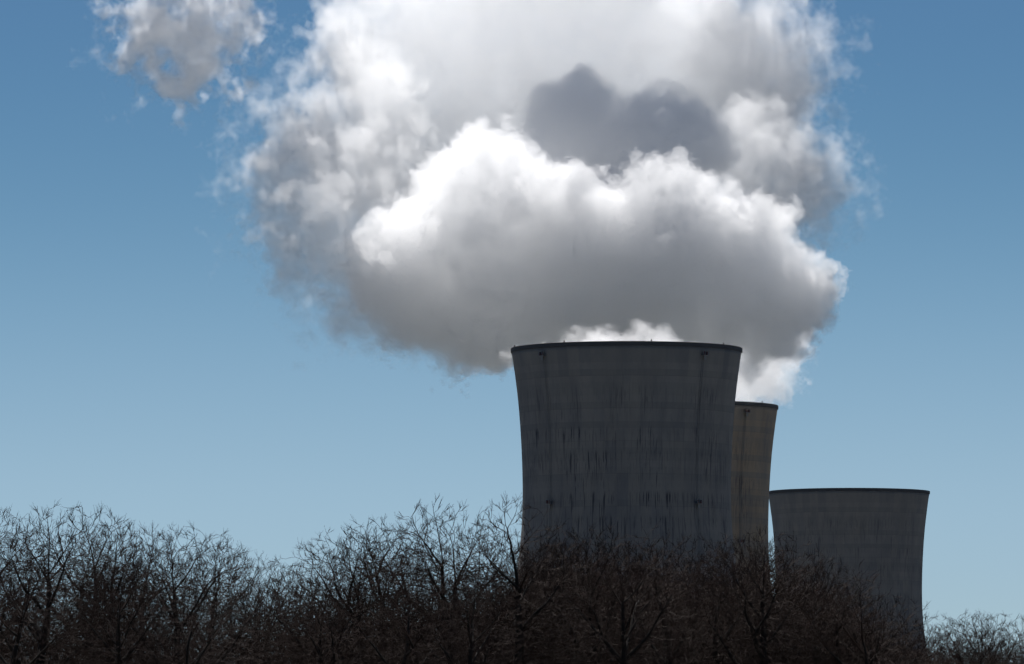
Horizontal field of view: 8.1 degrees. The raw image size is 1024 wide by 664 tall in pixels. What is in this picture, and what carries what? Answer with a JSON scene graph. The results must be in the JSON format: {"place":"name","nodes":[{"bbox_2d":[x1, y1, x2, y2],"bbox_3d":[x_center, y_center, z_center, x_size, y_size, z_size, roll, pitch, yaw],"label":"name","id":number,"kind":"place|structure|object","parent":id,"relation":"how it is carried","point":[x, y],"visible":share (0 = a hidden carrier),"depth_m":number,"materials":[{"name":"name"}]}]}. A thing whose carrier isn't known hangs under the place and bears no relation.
{"place":"outdoors","nodes":[
{"label":"outdoors","id":0,"kind":"place"},
{"bbox_2d":[0,0,1023,662],"label":"sky","id":1,"kind":"structure","parent":0,"point":[161,364],"materials":[{"name":"blue"}]},
{"label":"ground","id":2,"kind":"structure","parent":0,"visible":0},
{"bbox_2d":[0,506,94,663],"bbox_3d":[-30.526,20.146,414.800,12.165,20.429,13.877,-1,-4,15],"label":"bare tree","id":3,"kind":"object","parent":2,"relation":"on","point":[5,615],"visible":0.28,"depth_m":415.03,"materials":[{"name":"grey plant"}]},
{"bbox_2d":[0,542,107,663],"bbox_3d":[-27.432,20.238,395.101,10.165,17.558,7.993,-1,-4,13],"label":"bare tree","id":4,"kind":"object","parent":2,"relation":"on","point":[13,657],"visible":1,"depth_m":395.40,"materials":[{"name":"grey plant"}]},
{"bbox_2d":[0,501,117,663],"bbox_3d":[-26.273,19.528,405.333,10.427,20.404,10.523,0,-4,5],"label":"bare tree","id":5,"kind":"object","parent":2,"relation":"on","point":[48,604],"visible":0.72,"depth_m":404.90,"materials":[{"name":"grey plant"}]},
{"bbox_2d":[1,501,166,663],"bbox_3d":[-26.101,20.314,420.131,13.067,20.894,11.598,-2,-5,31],"label":"bare tree","id":6,"kind":"object","parent":2,"relation":"on","point":[91,551],"visible":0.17,"depth_m":419.48,"materials":[{"name":"brown plant"}]},
{"bbox_2d":[30,519,181,663],"bbox_3d":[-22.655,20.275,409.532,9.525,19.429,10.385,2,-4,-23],"label":"bare tree","id":7,"kind":"object","parent":2,"relation":"on","point":[116,554],"visible":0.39,"depth_m":409.12,"materials":[{"name":"grey plant"}]},
{"bbox_2d":[37,552,212,663],"bbox_3d":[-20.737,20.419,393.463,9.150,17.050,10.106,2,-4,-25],"label":"bare tree","id":8,"kind":"object","parent":2,"relation":"on","point":[117,641],"visible":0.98,"depth_m":393.34,"materials":[{"name":"brown plant"}]},
{"bbox_2d":[74,521,207,663],"bbox_3d":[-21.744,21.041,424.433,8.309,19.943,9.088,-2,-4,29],"label":"bare tree","id":9,"kind":"object","parent":2,"relation":"on","point":[152,571],"visible":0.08,"depth_m":425.14,"materials":[{"name":"grey plant"}]},
{"bbox_2d":[67,520,286,663],"bbox_3d":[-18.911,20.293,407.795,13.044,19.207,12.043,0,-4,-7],"label":"bare tree","id":10,"kind":"object","parent":2,"relation":"on","point":[204,590],"visible":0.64,"depth_m":407.30,"materials":[{"name":"brown plant"}]},
{"bbox_2d":[130,569,264,663],"bbox_3d":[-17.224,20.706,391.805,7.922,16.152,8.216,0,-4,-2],"label":"bare tree","id":11,"kind":"object","parent":2,"relation":"on","point":[201,654],"visible":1,"depth_m":391.36,"materials":[{"name":"grey plant"}]},
{"bbox_2d":[149,534,301,663],"bbox_3d":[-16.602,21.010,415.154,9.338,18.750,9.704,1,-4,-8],"label":"bare tree","id":12,"kind":"object","parent":2,"relation":"on","point":[234,593],"visible":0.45,"depth_m":414.52,"materials":[{"name":"grey plant"}]},
{"bbox_2d":[164,565,348,663],"bbox_3d":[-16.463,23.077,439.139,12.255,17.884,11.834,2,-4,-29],"label":"bare tree","id":13,"kind":"object","parent":2,"relation":"on","point":[247,609],"visible":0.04,"depth_m":439.38,"materials":[{"name":"grey plant"}]},
{"bbox_2d":[212,556,349,663],"bbox_3d":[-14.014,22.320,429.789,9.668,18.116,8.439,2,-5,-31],"label":"bare tree","id":14,"kind":"object","parent":2,"relation":"on","point":[271,612],"visible":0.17,"depth_m":429.98,"materials":[{"name":"grey plant"}]},
{"bbox_2d":[241,552,347,663],"bbox_3d":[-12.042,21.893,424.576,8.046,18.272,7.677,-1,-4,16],"label":"bare tree","id":15,"kind":"object","parent":2,"relation":"on","point":[296,606],"visible":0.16,"depth_m":424.87,"materials":[{"name":"brown plant"}]},
{"bbox_2d":[266,574,405,663],"bbox_3d":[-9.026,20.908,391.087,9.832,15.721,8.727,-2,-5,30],"label":"bare tree","id":16,"kind":"object","parent":2,"relation":"on","point":[319,652],"visible":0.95,"depth_m":391.27,"materials":[{"name":"grey plant"}]},
{"bbox_2d":[238,526,460,663],"bbox_3d":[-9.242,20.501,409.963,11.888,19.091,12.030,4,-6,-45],"label":"bare tree","id":17,"kind":"object","parent":2,"relation":"on","point":[336,574],"visible":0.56,"depth_m":409.32,"materials":[{"name":"grey plant"}]},
{"bbox_2d":[264,514,479,663],"bbox_3d":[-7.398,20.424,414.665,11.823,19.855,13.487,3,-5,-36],"label":"bare tree","id":18,"kind":"object","parent":2,"relation":"on","point":[393,558],"visible":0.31,"depth_m":413.75,"materials":[{"name":"grey plant"}]},
{"bbox_2d":[314,559,480,663],"bbox_3d":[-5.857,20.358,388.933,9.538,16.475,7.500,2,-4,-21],"label":"bare tree","id":19,"kind":"object","parent":2,"relation":"on","point":[407,638],"visible":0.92,"depth_m":389.24,"materials":[{"name":"grey plant"}]},
{"bbox_2d":[345,494,511,663],"bbox_3d":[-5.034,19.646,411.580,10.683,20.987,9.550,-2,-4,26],"label":"bare tree","id":20,"kind":"object","parent":2,"relation":"on","point":[424,543],"visible":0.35,"depth_m":411.98,"materials":[{"name":"grey plant"}]},
{"bbox_2d":[353,501,570,663],"bbox_3d":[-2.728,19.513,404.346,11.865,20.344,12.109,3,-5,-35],"label":"bare tree","id":21,"kind":"object","parent":2,"relation":"on","point":[433,583],"visible":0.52,"depth_m":404.07,"materials":[{"name":"brown plant"}]},
{"bbox_2d":[401,565,536,663],"bbox_3d":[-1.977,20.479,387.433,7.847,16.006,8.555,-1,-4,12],"label":"bare tree","id":22,"kind":"object","parent":2,"relation":"on","point":[470,632],"visible":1,"depth_m":387.30,"materials":[{"name":"grey plant"}]},
{"bbox_2d":[425,522,565,663],"bbox_3d":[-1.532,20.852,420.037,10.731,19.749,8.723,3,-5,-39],"label":"bare tree","id":23,"kind":"object","parent":2,"relation":"on","point":[486,574],"visible":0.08,"depth_m":419.74,"materials":[{"name":"grey plant"}]},
{"bbox_2d":[0,533,1023,663],"bbox_3d":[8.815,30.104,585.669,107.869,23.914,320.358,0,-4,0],"label":"woods","id":24,"kind":"object","parent":2,"relation":"on","point":[688,578],"visible":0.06,"depth_m":459.46,"materials":[{"name":"brown plant"}]},
{"bbox_2d":[439,492,600,663],"bbox_3d":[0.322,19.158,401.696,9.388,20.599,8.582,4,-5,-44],"label":"bare tree","id":25,"kind":"object","parent":2,"relation":"on","point":[516,584],"visible":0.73,"depth_m":401.65,"materials":[{"name":"grey plant"}]},
{"bbox_2d":[474,518,620,663],"bbox_3d":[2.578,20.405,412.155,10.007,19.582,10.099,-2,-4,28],"label":"bare tree","id":26,"kind":"object","parent":2,"relation":"on","point":[558,551],"visible":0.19,"depth_m":411.63,"materials":[{"name":"grey plant"}]},
{"bbox_2d":[490,521,712,663],"bbox_3d":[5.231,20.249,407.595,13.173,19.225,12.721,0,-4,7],"label":"bare tree","id":27,"kind":"object","parent":2,"relation":"on","point":[589,597],"visible":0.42,"depth_m":407.05,"materials":[{"name":"grey plant"}]},
{"bbox_2d":[511,339,742,621],"bbox_3d":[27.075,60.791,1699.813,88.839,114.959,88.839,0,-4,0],"label":"cooling tower","id":28,"kind":"structure","parent":2,"relation":"on","point":[633,438],"depth_m":1680.07,"materials":[{"name":"concrete"}]},
{"bbox_2d":[543,538,724,663],"bbox_3d":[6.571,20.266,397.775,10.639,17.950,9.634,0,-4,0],"label":"bare tree","id":29,"kind":"object","parent":2,"relation":"on","point":[624,657],"visible":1,"depth_m":397.19,"materials":[{"name":"brown plant"}]},
{"bbox_2d":[596,521,741,663],"bbox_3d":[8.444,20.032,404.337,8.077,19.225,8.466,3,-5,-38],"label":"bare tree","id":30,"kind":"object","parent":2,"relation":"on","point":[660,604],"visible":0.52,"depth_m":404.13,"materials":[{"name":"grey plant"}]},
{"bbox_2d":[612,534,774,663],"bbox_3d":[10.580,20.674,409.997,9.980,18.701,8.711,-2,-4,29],"label":"bare tree","id":31,"kind":"object","parent":2,"relation":"on","point":[697,564],"visible":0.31,"depth_m":409.65,"materials":[{"name":"grey plant"}]},
{"bbox_2d":[646,532,800,663],"bbox_3d":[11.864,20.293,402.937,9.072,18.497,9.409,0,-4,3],"label":"bare tree","id":32,"kind":"object","parent":2,"relation":"on","point":[718,641],"visible":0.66,"depth_m":402.39,"materials":[{"name":"grey plant"}]},
{"bbox_2d":[662,526,839,663],"bbox_3d":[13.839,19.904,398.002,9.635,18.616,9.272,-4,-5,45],"label":"bare tree","id":33,"kind":"object","parent":2,"relation":"on","point":[760,651],"visible":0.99,"depth_m":398.25,"materials":[{"name":"brown plant"}]},
{"bbox_2d":[731,401,777,581],"bbox_3d":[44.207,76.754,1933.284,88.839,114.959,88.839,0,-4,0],"label":"cooling tower","id":34,"kind":"structure","parent":2,"relation":"on","point":[753,432],"depth_m":1919.66,"materials":[{"name":"beige concrete"}]},
{"bbox_2d":[705,534,867,663],"bbox_3d":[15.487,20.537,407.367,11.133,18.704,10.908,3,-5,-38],"label":"bare tree","id":35,"kind":"object","parent":2,"relation":"on","point":[839,578],"visible":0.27,"depth_m":407.36,"materials":[{"name":"brown plant"}]},
{"bbox_2d":[710,556,890,663],"bbox_3d":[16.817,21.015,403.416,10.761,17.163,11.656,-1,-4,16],"label":"bare tree","id":36,"kind":"object","parent":2,"relation":"on","point":[834,617],"visible":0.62,"depth_m":402.64,"materials":[{"name":"grey plant"}]},
{"bbox_2d":[778,559,916,663],"bbox_3d":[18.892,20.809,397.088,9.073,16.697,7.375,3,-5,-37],"label":"bare tree","id":37,"kind":"object","parent":2,"relation":"on","point":[866,657],"visible":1,"depth_m":397.75,"materials":[{"name":"grey plant"}]},
{"bbox_2d":[769,488,929,663],"bbox_3d":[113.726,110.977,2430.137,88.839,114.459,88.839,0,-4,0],"label":"cooling tower","id":38,"kind":"structure","parent":2,"relation":"on","point":[880,531],"depth_m":2410.73,"materials":[{"name":"concrete"}]},
{"bbox_2d":[797,590,953,663],"bbox_3d":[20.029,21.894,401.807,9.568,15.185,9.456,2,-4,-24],"label":"bare tree","id":39,"kind":"object","parent":2,"relation":"on","point":[922,658],"visible":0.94,"depth_m":401.34,"materials":[{"name":"brown plant"}]},
{"bbox_2d":[868,612,950,663],"bbox_3d":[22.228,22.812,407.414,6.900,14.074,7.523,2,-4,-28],"label":"bare tree","id":40,"kind":"object","parent":2,"relation":"on","point":[918,628],"visible":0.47,"depth_m":407.26,"materials":[{"name":"brown plant"}]},
{"bbox_2d":[921,627,988,663],"bbox_3d":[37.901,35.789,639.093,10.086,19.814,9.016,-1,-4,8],"label":"bare tree","id":41,"kind":"object","parent":2,"relation":"on","point":[957,654],"visible":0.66,"depth_m":638.77,"materials":[{"name":"brown plant"}]},
{"bbox_2d":[919,616,996,663],"bbox_3d":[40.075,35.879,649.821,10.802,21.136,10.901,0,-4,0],"label":"bare tree","id":42,"kind":"object","parent":2,"relation":"on","point":[953,633],"visible":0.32,"depth_m":649.51,"materials":[{"name":"brown plant"}]},
{"bbox_2d":[921,609,1023,663],"bbox_3d":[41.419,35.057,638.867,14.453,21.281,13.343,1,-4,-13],"label":"bare tree","id":43,"kind":"object","parent":2,"relation":"on","point":[993,661],"visible":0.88,"depth_m":639.07,"materials":[{"name":"brown plant"}]},
{"bbox_2d":[948,612,1023,663],"bbox_3d":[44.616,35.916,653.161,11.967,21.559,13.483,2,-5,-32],"label":"bare tree","id":44,"kind":"object","parent":2,"relation":"on","point":[991,638],"visible":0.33,"depth_m":654.64,"materials":[{"name":"brown plant"}]},
{"bbox_2d":[973,618,1023,663],"bbox_3d":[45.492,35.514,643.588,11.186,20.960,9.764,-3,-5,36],"label":"bare tree","id":45,"kind":"object","parent":2,"relation":"on","point":[1018,634],"visible":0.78,"depth_m":644.27,"materials":[{"name":"brown plant"}]}
]}

